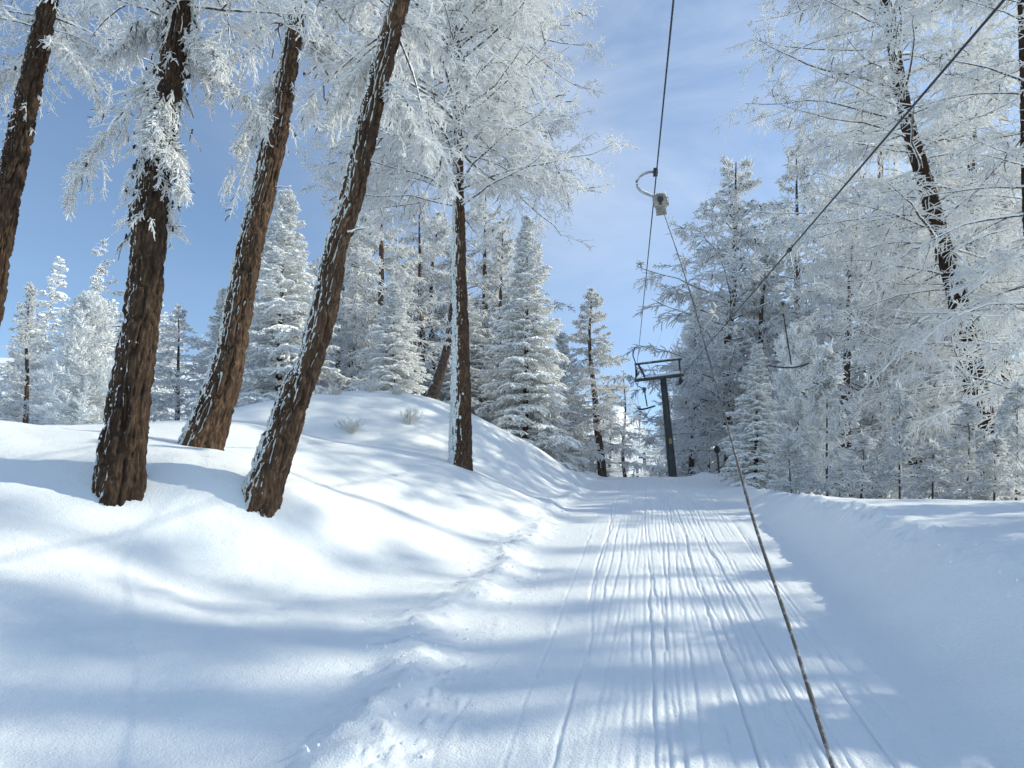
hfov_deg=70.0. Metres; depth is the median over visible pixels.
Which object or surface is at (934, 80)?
return cable
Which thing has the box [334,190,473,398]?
larch tree
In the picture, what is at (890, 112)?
larch tree
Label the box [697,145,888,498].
larch tree
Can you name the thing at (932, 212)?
larch tree
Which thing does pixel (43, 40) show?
larch tree
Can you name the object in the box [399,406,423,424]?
frosted tuft
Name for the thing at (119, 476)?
larch tree
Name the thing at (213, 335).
spruce tree
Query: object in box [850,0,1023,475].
larch tree
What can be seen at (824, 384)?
young larch
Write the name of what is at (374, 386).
frosted tuft
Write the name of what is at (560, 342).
snow-covered tree
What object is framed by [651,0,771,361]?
signal wire
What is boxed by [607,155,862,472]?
larch tree
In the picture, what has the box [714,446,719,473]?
marker post
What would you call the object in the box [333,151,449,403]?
larch tree
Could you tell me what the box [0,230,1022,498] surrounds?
wood
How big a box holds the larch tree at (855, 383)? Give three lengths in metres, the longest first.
14.396 x 10.264 x 9.368 m
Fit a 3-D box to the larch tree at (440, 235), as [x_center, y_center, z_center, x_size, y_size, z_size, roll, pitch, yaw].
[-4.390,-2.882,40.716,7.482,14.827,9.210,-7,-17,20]
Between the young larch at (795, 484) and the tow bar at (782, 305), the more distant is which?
the young larch at (795, 484)
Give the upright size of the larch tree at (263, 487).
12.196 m
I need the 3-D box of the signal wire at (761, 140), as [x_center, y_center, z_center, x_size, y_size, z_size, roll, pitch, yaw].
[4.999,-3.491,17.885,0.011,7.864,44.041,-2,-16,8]
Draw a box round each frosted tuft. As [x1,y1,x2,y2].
[325,382,346,394]
[335,415,367,433]
[359,374,382,391]
[389,383,407,394]
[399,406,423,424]
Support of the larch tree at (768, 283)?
on the snow ground
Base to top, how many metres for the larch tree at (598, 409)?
9.873 m
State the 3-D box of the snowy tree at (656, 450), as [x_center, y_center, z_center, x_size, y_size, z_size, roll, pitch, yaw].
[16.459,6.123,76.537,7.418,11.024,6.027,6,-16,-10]
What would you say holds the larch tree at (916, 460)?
on the snow ground
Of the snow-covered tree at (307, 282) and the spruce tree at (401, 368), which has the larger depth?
the snow-covered tree at (307, 282)
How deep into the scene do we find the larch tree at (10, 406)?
28.21 m
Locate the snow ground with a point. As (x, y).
(662, 592)
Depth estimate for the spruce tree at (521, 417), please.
31.01 m
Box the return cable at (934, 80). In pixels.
[651,0,1005,455]
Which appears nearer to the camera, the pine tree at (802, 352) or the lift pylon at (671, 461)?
the pine tree at (802, 352)
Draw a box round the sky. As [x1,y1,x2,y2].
[0,0,1022,462]
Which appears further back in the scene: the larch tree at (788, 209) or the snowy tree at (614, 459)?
the snowy tree at (614, 459)
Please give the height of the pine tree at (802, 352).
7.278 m
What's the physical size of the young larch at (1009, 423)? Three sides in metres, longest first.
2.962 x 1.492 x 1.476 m
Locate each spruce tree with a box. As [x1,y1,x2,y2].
[183,288,242,419]
[185,188,341,407]
[348,282,432,395]
[428,298,505,422]
[474,214,589,471]
[714,343,792,493]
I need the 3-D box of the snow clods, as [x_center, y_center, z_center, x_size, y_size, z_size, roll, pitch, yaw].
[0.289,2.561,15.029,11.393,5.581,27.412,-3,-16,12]
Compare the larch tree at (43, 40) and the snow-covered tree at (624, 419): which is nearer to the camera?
the larch tree at (43, 40)
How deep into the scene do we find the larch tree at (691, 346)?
51.39 m
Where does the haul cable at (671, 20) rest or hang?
attached to the lift pylon at (671, 461)
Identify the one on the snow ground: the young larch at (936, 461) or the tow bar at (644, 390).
the young larch at (936, 461)
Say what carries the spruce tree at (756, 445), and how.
on the snow ground
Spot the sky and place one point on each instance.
(702, 84)
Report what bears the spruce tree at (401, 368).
on the snow ground
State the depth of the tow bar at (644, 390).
40.83 m
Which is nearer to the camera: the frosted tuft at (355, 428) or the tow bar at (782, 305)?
the tow bar at (782, 305)
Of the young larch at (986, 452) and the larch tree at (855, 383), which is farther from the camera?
the larch tree at (855, 383)
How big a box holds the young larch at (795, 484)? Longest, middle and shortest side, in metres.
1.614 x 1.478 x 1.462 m
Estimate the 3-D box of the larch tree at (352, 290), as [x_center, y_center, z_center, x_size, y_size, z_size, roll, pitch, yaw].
[-7.910,-3.618,35.193,7.541,14.568,6.126,-7,-16,12]
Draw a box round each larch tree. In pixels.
[0,0,188,325]
[0,281,67,424]
[35,0,335,506]
[149,304,212,421]
[177,0,445,450]
[241,0,506,517]
[276,0,639,470]
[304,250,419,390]
[308,216,412,392]
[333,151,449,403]
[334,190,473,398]
[395,208,481,400]
[415,177,575,395]
[420,250,480,399]
[469,225,521,420]
[550,286,665,476]
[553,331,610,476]
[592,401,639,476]
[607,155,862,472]
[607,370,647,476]
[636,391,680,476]
[648,282,723,476]
[658,245,815,485]
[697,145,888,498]
[713,0,1023,497]
[717,212,962,496]
[776,52,1023,497]
[814,216,1023,498]
[830,42,1023,499]
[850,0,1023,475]
[860,188,1023,475]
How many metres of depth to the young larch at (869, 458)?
15.55 m
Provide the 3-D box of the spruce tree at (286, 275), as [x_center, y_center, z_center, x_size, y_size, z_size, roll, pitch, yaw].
[-9.193,-2.335,28.930,6.462,11.796,6.852,6,-18,-28]
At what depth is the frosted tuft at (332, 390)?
19.89 m
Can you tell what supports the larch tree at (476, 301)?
on the snow ground
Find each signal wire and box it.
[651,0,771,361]
[666,0,823,355]
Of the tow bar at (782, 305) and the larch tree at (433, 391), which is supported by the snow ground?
the larch tree at (433, 391)
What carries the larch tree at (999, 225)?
on the snow ground
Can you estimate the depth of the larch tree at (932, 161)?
47.09 m
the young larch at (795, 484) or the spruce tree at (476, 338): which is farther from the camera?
the spruce tree at (476, 338)
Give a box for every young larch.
[760,435,826,493]
[780,338,883,495]
[819,429,899,498]
[865,380,931,498]
[896,438,970,499]
[929,394,1007,499]
[960,432,1023,500]
[975,373,1023,499]
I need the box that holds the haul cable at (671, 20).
[636,0,674,452]
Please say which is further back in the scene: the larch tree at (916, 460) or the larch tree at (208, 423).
the larch tree at (916, 460)
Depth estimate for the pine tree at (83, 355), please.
23.51 m
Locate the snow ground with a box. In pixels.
[0,358,1023,767]
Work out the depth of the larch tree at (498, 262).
36.23 m
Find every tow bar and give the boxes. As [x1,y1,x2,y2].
[634,378,655,409]
[635,168,834,767]
[635,406,644,430]
[766,247,810,367]
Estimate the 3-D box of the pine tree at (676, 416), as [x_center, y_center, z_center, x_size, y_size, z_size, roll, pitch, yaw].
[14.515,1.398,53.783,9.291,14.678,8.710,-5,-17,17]
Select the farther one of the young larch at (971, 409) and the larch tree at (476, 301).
the larch tree at (476, 301)
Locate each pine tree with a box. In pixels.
[28,290,117,424]
[649,311,745,476]
[762,322,849,496]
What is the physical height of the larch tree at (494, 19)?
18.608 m
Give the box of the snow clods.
[10,439,1018,767]
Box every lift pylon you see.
[632,347,683,476]
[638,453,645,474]
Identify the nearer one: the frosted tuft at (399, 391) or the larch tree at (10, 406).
the frosted tuft at (399, 391)
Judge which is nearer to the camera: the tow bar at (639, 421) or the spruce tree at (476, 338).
the spruce tree at (476, 338)
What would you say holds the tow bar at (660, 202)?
hanging from the haul cable at (671, 20)
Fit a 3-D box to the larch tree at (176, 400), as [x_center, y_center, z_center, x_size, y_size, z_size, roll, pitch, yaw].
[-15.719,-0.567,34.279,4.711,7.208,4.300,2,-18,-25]
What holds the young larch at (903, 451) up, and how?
on the snow ground

